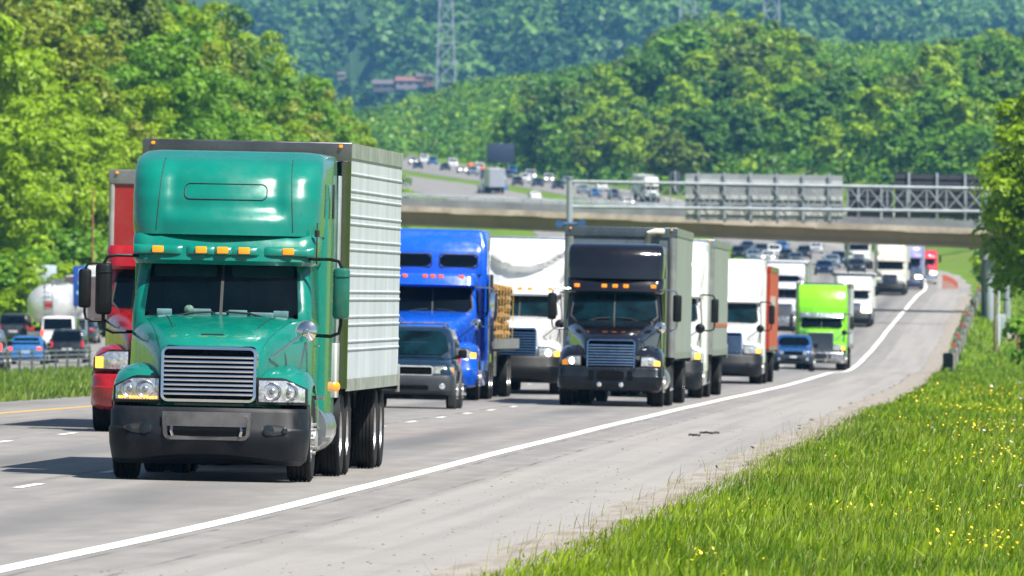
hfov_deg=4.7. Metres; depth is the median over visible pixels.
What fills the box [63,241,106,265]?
bush
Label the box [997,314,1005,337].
signal cabinet
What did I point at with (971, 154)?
broadleaf tree
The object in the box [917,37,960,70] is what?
broadleaf tree
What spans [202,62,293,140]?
broadleaf tree
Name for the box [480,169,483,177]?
suv
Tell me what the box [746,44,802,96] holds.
broadleaf tree
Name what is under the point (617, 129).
broadleaf tree
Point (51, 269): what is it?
road sign
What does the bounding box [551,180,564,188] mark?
car
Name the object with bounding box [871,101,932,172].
broadleaf tree
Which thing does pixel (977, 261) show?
bush
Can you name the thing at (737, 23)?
broadleaf tree
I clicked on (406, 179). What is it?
broadleaf tree
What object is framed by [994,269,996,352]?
utility pole
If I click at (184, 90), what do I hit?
broadleaf tree
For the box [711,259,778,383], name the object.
semi truck
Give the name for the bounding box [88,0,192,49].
broadleaf tree
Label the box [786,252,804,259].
car
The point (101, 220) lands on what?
broadleaf tree
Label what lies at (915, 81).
broadleaf tree
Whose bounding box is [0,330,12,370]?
suv
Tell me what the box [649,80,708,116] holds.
broadleaf tree
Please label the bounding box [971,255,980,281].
bush
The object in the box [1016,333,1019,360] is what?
marker stake
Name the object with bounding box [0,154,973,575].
road
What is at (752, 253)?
car
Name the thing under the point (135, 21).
broadleaf tree
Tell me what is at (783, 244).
car
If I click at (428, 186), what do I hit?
opposite road
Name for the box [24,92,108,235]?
broadleaf tree
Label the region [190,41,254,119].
broadleaf tree
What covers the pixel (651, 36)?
broadleaf tree
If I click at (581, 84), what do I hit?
broadleaf tree
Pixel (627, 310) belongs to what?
semi truck
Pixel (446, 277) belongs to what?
semi truck
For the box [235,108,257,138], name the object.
broadleaf tree
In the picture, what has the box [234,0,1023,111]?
woods
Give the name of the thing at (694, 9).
power pylon
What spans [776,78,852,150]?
broadleaf tree
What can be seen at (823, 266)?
car
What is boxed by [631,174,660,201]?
semi truck
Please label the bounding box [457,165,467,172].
car
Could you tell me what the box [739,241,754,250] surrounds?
car
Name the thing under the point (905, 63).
broadleaf tree
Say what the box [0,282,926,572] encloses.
edge line
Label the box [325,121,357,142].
broadleaf tree
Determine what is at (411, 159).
suv
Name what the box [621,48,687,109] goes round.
broadleaf tree
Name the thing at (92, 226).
antenna
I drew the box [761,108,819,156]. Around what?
broadleaf tree
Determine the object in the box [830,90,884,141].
broadleaf tree
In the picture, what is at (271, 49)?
broadleaf tree
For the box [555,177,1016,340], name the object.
sign gantry
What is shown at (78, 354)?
cable barrier
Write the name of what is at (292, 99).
broadleaf tree
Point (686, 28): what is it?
broadleaf tree
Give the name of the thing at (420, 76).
house
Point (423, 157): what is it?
passenger van
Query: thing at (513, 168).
suv
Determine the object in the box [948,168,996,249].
broadleaf tree
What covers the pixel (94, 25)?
broadleaf tree
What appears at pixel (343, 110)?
broadleaf tree
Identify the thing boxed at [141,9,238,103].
broadleaf tree
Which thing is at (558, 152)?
ridge woods
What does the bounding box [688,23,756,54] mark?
broadleaf tree
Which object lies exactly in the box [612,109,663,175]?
broadleaf tree
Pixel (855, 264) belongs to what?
car
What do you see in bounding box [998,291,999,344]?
delineator post
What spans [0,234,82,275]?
bush
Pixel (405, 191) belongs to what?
broadleaf tree
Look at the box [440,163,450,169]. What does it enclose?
car
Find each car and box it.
[7,335,50,364]
[79,318,101,343]
[413,161,423,168]
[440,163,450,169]
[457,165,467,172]
[477,183,483,191]
[512,176,523,184]
[528,191,541,198]
[531,178,543,185]
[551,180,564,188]
[562,176,573,183]
[577,184,589,192]
[588,188,601,196]
[620,197,634,205]
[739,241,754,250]
[744,249,760,258]
[759,250,776,260]
[774,241,789,248]
[777,249,792,259]
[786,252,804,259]
[809,242,823,253]
[813,260,835,274]
[822,254,841,267]
[845,258,867,272]
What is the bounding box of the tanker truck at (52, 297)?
[27,278,83,335]
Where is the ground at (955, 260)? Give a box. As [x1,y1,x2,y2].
[1,0,1023,574]
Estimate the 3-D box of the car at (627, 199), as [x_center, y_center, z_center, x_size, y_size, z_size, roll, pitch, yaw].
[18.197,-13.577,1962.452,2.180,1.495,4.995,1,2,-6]
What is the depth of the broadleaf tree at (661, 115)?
2193.35 m
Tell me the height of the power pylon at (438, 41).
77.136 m
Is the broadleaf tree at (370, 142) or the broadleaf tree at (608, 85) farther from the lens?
the broadleaf tree at (608, 85)
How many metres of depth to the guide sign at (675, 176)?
1180.09 m
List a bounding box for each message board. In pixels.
[847,188,892,219]
[895,172,978,220]
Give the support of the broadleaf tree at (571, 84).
on the ground at (955, 260)
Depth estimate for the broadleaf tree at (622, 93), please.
2355.42 m
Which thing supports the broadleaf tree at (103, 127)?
on the ground at (955, 260)
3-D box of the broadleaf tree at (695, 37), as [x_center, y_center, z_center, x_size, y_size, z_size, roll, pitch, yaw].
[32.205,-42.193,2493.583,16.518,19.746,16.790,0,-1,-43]
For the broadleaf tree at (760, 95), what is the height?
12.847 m
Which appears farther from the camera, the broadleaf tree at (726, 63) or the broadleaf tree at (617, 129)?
the broadleaf tree at (726, 63)
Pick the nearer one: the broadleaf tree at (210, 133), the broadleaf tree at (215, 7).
the broadleaf tree at (210, 133)
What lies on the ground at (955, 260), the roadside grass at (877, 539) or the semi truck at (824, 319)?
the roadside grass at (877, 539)
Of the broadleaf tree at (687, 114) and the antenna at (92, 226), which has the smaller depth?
the antenna at (92, 226)
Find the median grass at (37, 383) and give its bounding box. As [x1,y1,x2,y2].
[0,364,93,401]
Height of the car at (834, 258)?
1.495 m
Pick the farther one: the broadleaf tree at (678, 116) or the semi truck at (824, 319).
the broadleaf tree at (678, 116)
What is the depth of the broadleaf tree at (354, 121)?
1391.10 m
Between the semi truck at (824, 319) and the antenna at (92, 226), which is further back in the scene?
the antenna at (92, 226)
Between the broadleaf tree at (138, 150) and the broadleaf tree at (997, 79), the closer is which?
the broadleaf tree at (138, 150)
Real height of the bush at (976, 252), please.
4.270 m
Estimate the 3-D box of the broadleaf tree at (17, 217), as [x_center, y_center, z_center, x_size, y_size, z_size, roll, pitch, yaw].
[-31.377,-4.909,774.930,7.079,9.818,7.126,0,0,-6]
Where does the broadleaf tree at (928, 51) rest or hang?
on the ground at (955, 260)
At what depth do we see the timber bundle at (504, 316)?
306.60 m
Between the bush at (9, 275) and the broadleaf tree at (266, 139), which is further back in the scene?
the broadleaf tree at (266, 139)
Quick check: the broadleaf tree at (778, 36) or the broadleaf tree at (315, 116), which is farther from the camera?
the broadleaf tree at (778, 36)
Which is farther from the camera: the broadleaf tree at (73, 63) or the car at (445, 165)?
the car at (445, 165)
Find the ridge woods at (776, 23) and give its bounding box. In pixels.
[548,13,1023,141]
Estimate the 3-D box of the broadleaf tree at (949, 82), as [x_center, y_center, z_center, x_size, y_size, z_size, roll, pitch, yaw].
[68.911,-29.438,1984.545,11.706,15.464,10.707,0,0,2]
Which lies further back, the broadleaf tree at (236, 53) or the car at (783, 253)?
the car at (783, 253)
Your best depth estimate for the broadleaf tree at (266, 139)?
1002.46 m
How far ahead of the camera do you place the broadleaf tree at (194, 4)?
1532.87 m
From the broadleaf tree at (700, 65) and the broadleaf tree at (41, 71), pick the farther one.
the broadleaf tree at (700, 65)
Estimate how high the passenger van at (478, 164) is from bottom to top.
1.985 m
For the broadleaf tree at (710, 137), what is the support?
on the ground at (955, 260)
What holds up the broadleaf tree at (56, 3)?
on the ground at (955, 260)
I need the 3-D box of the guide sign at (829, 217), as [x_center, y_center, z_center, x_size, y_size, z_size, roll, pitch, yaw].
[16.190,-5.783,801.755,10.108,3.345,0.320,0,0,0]
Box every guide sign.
[670,171,680,190]
[685,172,842,223]
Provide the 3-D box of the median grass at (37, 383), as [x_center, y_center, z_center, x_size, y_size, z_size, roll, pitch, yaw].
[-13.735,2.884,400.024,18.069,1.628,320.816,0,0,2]
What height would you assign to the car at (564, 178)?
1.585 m
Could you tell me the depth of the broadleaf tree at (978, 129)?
1817.51 m
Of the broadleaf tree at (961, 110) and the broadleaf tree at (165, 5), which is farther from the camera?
the broadleaf tree at (961, 110)
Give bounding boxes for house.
[337,72,345,79]
[372,80,396,91]
[395,77,422,89]
[416,73,433,86]
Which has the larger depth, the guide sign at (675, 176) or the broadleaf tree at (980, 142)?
the broadleaf tree at (980, 142)
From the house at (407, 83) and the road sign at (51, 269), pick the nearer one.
the road sign at (51, 269)
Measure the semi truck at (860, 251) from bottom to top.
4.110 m
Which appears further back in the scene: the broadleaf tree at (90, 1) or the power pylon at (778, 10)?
the power pylon at (778, 10)
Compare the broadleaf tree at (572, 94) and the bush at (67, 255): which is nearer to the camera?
the bush at (67, 255)
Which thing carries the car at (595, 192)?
on the road at (74, 500)
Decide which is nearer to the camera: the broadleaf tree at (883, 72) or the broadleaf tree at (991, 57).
the broadleaf tree at (991, 57)
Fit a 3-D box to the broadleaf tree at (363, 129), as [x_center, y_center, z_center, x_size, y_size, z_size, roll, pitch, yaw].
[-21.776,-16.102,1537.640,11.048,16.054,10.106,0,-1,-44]
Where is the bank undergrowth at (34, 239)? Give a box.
[9,229,104,255]
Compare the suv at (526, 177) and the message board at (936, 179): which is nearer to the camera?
the message board at (936, 179)
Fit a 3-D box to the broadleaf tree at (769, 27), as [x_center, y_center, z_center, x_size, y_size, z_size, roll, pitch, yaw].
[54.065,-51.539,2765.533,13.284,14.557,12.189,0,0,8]
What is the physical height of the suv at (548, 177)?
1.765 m
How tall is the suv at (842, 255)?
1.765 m
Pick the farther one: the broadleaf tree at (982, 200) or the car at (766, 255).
the broadleaf tree at (982, 200)
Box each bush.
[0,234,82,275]
[0,246,59,283]
[0,248,43,290]
[0,257,66,317]
[28,219,103,259]
[42,233,107,265]
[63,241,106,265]
[969,255,1003,294]
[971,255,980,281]
[973,248,978,255]
[1000,316,1023,364]
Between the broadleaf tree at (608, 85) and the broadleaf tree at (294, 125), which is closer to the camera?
the broadleaf tree at (294, 125)
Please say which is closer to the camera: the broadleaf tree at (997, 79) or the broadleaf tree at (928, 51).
the broadleaf tree at (997, 79)
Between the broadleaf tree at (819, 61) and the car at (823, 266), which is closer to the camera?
the car at (823, 266)
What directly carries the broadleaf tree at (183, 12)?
on the ground at (955, 260)
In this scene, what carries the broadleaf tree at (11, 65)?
on the ground at (955, 260)
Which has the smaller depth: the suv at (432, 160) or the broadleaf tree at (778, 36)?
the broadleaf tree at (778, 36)
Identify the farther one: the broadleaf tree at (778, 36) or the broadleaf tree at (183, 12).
the broadleaf tree at (778, 36)
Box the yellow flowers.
[664,381,1023,574]
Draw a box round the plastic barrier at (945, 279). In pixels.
[942,275,957,288]
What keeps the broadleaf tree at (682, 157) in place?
on the ground at (955, 260)
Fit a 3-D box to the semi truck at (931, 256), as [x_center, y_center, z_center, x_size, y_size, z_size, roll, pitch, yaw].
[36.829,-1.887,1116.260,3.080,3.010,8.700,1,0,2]
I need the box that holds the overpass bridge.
[401,193,1010,321]
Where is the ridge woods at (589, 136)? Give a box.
[550,19,1023,170]
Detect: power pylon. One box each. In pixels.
[435,0,455,94]
[679,0,695,21]
[762,0,779,22]
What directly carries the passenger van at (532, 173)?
on the road at (74, 500)
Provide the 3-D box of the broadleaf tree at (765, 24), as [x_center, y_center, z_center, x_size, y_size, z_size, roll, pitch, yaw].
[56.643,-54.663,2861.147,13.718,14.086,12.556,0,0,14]
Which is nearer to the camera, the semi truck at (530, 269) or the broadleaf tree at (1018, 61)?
the semi truck at (530, 269)
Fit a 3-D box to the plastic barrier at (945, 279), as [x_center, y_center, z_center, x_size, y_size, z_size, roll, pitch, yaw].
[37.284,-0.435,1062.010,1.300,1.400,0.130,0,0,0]
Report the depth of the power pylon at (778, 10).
5417.41 m
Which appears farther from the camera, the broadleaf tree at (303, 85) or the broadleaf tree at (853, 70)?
the broadleaf tree at (853, 70)
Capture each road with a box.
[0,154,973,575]
[11,174,566,370]
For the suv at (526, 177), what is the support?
on the road at (74, 500)
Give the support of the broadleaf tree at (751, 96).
on the ground at (955, 260)
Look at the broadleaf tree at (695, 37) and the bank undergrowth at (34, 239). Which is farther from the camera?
the broadleaf tree at (695, 37)
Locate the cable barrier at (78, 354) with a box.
[0,348,99,372]
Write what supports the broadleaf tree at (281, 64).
on the ground at (955, 260)
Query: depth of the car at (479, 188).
2076.30 m
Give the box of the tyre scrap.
[699,431,719,433]
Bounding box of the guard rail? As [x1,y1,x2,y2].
[943,286,980,371]
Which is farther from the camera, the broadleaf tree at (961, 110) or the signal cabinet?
the broadleaf tree at (961, 110)
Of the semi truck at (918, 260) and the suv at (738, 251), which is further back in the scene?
the suv at (738, 251)
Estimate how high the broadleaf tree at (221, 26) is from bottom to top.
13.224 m
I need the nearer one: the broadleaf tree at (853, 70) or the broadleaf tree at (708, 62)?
the broadleaf tree at (853, 70)
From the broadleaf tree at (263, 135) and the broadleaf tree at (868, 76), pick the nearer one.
the broadleaf tree at (263, 135)
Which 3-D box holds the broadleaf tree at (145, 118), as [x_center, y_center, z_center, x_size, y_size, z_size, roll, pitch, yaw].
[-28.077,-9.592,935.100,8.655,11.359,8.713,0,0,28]
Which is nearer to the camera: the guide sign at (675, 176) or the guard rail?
the guard rail
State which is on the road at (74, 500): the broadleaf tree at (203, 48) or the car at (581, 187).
the car at (581, 187)
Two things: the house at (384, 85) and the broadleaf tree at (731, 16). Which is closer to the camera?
the broadleaf tree at (731, 16)
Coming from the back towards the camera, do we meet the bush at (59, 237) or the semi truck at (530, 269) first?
the bush at (59, 237)
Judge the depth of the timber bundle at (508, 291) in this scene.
310.32 m
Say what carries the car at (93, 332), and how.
on the opposite road at (428, 186)
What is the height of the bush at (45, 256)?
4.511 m
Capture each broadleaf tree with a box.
[0,0,62,36]
[0,0,70,99]
[0,14,43,154]
[0,20,52,133]
[0,95,73,252]
[0,131,63,253]
[4,46,86,180]
[16,0,128,161]
[24,5,116,119]
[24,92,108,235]
[39,134,125,240]
[40,81,133,207]
[42,0,101,24]
[61,0,182,73]
[62,23,99,71]
[80,19,131,90]
[87,118,142,240]
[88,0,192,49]
[99,18,190,52]
[101,29,232,139]
[102,44,209,158]
[110,85,180,159]
[120,119,156,168]
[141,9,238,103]
[147,0,180,16]
[160,2,248,81]
[168,0,189,6]
[174,124,225,139]
[176,0,244,66]
[183,117,246,139]
[187,1,207,15]
[189,73,266,140]
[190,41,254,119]
[195,21,229,39]
[199,22,268,122]
[200,1,223,18]
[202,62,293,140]
[213,3,275,81]
[213,123,271,140]
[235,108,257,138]
[236,30,297,120]
[245,131,311,141]
[257,118,309,141]
[259,43,303,110]
[261,73,341,141]
[267,97,306,118]
[277,102,330,141]
[298,80,360,144]
[323,92,371,141]
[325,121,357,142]
[331,113,364,143]
[339,105,362,144]
[344,133,377,147]
[401,187,414,227]
[402,175,411,186]
[506,84,590,144]
[506,112,555,162]
[515,81,587,147]
[521,76,588,112]
[525,82,591,100]
[531,119,574,159]
[548,72,596,96]
[562,96,622,149]
[569,118,632,175]
[580,64,627,126]
[584,118,638,169]
[594,64,656,103]
[603,87,656,125]
[604,59,624,68]
[606,101,648,126]
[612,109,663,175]
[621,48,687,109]
[623,42,659,63]
[633,117,713,194]
[641,28,711,68]
[642,24,718,49]
[646,21,706,39]
[648,75,713,122]
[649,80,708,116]
[649,111,668,151]
[655,108,722,154]
[657,50,717,97]
[658,20,738,76]
[659,103,738,153]
[668,112,738,173]
[680,48,717,85]
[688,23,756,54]
[691,65,748,106]
[701,27,732,55]
[703,19,748,44]
[706,24,806,85]
[710,100,768,158]
[718,9,738,25]
[726,48,775,101]
[728,19,766,46]
[730,66,775,112]
[744,83,790,133]
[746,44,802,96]
[749,35,791,57]
[758,22,774,36]
[759,29,803,48]
[759,41,819,78]
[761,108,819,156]
[762,19,782,35]
[767,57,811,82]
[771,81,822,121]
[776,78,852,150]
[784,28,820,54]
[786,34,816,66]
[798,55,838,79]
[805,62,836,85]
[809,64,867,137]
[827,67,884,104]
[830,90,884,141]
[840,101,891,151]
[847,85,914,157]
[851,76,892,96]
[862,66,904,85]
[864,65,878,70]
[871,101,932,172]
[875,70,929,116]
[892,53,924,78]
[902,84,961,149]
[906,99,918,113]
[912,73,961,89]
[914,44,961,79]
[914,123,973,174]
[916,55,963,104]
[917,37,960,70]
[930,85,1002,136]
[940,55,1000,77]
[940,96,998,147]
[944,123,1014,174]
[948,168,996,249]
[952,37,988,56]
[953,58,987,86]
[954,125,997,168]
[955,40,983,60]
[962,67,1023,114]
[963,159,991,178]
[968,90,1023,314]
[969,132,1018,169]
[978,42,1023,84]
[978,70,1018,85]
[978,150,1001,190]
[988,77,1023,127]
[997,66,1022,87]
[1002,44,1023,86]
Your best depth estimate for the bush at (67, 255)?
796.51 m
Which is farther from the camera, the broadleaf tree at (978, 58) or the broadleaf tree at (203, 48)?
the broadleaf tree at (978, 58)
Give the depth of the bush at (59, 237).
809.20 m
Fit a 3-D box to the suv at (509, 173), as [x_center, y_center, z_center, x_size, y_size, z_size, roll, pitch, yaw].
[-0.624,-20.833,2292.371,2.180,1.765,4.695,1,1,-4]
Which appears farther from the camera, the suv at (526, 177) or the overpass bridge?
the suv at (526, 177)
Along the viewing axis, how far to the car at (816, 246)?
1640.89 m
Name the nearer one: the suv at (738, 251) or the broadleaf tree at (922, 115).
the suv at (738, 251)
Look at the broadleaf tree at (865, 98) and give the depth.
1967.47 m
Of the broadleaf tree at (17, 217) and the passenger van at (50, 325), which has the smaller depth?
the passenger van at (50, 325)
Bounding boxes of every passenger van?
[41,316,84,348]
[419,154,428,162]
[447,158,458,167]
[474,162,485,170]
[525,169,536,178]
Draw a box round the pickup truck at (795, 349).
[773,334,817,371]
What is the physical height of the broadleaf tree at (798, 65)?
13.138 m
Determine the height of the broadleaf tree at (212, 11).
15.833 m
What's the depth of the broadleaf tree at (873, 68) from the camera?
2206.98 m
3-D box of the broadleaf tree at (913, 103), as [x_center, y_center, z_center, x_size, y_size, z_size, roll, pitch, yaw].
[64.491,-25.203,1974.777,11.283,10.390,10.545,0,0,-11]
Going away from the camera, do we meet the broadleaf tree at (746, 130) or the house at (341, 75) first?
the broadleaf tree at (746, 130)
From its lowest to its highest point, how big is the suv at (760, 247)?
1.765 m
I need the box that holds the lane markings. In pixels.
[0,365,782,487]
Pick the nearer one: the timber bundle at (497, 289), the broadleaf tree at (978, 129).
the timber bundle at (497, 289)
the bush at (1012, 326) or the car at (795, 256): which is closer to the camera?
the bush at (1012, 326)
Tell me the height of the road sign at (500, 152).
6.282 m
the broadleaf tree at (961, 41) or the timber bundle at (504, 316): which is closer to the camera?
the timber bundle at (504, 316)
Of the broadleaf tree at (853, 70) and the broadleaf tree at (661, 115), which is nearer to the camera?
the broadleaf tree at (853, 70)
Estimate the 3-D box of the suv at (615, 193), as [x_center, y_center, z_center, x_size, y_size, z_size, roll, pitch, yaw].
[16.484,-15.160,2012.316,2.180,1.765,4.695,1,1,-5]
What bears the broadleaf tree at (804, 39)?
on the ground at (955, 260)
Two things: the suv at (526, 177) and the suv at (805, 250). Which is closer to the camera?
the suv at (805, 250)
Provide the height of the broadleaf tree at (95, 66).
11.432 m
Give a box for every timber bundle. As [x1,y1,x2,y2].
[493,284,507,338]
[493,285,501,338]
[495,284,513,338]
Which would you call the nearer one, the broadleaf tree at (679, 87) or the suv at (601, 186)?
the suv at (601, 186)
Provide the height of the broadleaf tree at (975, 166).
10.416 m
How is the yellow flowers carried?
on the ground at (955, 260)
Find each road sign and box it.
[37,265,56,281]
[487,143,514,162]
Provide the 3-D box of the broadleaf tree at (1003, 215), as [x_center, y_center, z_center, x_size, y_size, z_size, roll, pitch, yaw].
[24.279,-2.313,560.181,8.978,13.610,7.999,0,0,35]
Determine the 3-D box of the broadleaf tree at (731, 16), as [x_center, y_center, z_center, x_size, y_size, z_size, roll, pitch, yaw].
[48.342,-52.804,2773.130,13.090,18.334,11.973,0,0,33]
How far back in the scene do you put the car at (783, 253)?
1520.86 m
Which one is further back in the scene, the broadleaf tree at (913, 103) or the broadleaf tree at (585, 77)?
the broadleaf tree at (585, 77)
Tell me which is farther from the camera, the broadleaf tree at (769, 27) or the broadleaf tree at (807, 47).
the broadleaf tree at (769, 27)
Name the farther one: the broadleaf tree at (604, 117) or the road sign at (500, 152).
the road sign at (500, 152)
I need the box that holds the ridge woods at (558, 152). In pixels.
[485,19,1023,179]
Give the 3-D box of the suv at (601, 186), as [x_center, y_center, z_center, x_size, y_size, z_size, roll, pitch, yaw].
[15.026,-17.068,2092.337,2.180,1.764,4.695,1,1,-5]
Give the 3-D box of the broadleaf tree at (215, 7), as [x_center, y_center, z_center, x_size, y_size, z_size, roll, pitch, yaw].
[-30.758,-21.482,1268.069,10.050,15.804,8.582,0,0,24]
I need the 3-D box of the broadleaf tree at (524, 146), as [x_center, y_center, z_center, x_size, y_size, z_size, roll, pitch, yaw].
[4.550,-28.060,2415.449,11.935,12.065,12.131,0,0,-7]
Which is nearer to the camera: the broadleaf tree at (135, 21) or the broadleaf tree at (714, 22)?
the broadleaf tree at (135, 21)
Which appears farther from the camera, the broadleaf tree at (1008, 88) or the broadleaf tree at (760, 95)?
the broadleaf tree at (760, 95)
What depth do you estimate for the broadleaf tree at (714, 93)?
2314.99 m
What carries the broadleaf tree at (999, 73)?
on the ground at (955, 260)
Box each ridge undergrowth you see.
[351,39,962,194]
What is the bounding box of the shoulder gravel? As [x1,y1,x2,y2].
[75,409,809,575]
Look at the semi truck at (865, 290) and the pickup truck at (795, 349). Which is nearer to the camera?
the pickup truck at (795, 349)
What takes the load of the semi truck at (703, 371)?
on the road at (74, 500)
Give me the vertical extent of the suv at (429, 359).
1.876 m
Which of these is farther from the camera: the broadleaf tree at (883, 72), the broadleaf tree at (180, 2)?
the broadleaf tree at (883, 72)
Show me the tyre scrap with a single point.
(704, 432)
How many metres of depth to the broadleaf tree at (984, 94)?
1920.48 m
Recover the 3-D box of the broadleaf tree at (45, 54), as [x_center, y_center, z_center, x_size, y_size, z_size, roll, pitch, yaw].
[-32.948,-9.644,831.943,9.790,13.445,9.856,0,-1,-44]
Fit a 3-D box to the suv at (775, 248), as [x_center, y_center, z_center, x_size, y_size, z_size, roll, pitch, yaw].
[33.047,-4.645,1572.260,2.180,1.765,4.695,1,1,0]
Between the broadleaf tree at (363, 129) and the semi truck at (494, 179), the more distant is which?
the semi truck at (494, 179)
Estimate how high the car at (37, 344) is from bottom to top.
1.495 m
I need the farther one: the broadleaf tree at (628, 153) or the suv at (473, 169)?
the suv at (473, 169)
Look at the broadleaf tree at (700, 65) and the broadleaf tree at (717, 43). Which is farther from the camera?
the broadleaf tree at (717, 43)
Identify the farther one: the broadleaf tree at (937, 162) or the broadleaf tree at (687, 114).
the broadleaf tree at (687, 114)
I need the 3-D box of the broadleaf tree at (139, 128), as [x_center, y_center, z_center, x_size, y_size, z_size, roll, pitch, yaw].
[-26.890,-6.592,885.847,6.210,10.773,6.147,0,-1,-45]
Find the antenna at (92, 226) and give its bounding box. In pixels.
[92,188,93,265]
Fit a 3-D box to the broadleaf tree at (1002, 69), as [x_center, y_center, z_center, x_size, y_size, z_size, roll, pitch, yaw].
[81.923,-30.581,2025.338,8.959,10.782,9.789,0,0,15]
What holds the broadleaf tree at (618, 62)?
on the ground at (955, 260)
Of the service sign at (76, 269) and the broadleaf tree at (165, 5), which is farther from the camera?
the broadleaf tree at (165, 5)
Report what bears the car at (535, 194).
on the opposite road at (428, 186)
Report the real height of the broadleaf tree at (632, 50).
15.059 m
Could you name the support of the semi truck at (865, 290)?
on the road at (74, 500)
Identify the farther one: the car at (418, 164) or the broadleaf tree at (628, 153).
the car at (418, 164)
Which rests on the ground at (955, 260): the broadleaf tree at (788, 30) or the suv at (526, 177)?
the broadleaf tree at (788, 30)
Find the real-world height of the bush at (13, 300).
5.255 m
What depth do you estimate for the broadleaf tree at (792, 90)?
2129.60 m
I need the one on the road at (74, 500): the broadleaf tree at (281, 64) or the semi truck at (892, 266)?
the semi truck at (892, 266)
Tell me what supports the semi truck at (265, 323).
on the road at (74, 500)
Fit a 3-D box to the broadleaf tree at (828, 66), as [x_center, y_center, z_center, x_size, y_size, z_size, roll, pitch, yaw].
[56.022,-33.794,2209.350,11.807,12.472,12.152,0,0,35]
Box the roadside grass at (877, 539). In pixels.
[421,291,1023,575]
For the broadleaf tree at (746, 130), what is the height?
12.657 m
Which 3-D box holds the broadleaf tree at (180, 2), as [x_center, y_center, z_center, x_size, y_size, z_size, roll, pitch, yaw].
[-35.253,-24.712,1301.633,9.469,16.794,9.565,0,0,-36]
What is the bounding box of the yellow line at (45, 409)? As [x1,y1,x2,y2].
[0,406,91,413]
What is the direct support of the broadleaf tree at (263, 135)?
on the ground at (955, 260)
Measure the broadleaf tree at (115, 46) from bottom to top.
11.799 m
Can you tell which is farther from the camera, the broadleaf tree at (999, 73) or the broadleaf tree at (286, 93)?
the broadleaf tree at (999, 73)
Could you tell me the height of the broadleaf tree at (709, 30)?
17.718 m
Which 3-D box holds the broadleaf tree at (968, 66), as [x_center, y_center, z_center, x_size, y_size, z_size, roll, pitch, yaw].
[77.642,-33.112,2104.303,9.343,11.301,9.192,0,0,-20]
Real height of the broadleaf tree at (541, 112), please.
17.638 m
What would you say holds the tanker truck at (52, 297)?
on the opposite road at (428, 186)
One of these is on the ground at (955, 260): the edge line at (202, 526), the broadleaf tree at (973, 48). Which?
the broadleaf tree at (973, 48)
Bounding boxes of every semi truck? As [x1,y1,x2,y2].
[65,266,105,336]
[78,169,135,430]
[95,138,402,481]
[387,228,518,399]
[481,168,504,192]
[490,236,564,394]
[548,226,693,406]
[610,239,728,397]
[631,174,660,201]
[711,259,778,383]
[767,260,811,327]
[789,282,853,370]
[833,272,877,326]
[844,243,873,268]
[870,244,910,294]
[907,246,926,288]
[923,250,940,283]
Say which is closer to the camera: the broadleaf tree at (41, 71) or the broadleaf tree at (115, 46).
the broadleaf tree at (41, 71)
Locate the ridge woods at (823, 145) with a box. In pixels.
[489,11,1015,160]
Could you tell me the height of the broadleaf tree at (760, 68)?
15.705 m
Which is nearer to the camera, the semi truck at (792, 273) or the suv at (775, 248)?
the semi truck at (792, 273)
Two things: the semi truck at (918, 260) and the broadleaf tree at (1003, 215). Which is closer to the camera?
the broadleaf tree at (1003, 215)
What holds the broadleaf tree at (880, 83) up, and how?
on the ground at (955, 260)
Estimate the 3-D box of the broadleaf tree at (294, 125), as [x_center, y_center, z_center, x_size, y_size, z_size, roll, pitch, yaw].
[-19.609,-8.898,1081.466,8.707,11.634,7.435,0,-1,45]
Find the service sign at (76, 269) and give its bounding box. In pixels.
[73,266,88,333]
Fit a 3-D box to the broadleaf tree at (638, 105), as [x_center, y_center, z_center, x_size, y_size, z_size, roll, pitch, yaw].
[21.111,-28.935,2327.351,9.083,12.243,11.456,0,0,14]
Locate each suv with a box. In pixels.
[0,313,35,339]
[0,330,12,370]
[49,329,92,362]
[382,322,466,408]
[408,156,418,164]
[427,157,437,164]
[467,166,478,174]
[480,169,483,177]
[505,170,514,177]
[507,165,517,174]
[519,173,530,182]
[543,173,554,182]
[595,184,607,190]
[607,188,620,198]
[730,245,746,258]
[753,243,767,251]
[766,244,782,255]
[796,245,812,258]
[831,251,845,265]
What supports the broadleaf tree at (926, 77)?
on the ground at (955, 260)
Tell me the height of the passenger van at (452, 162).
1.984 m

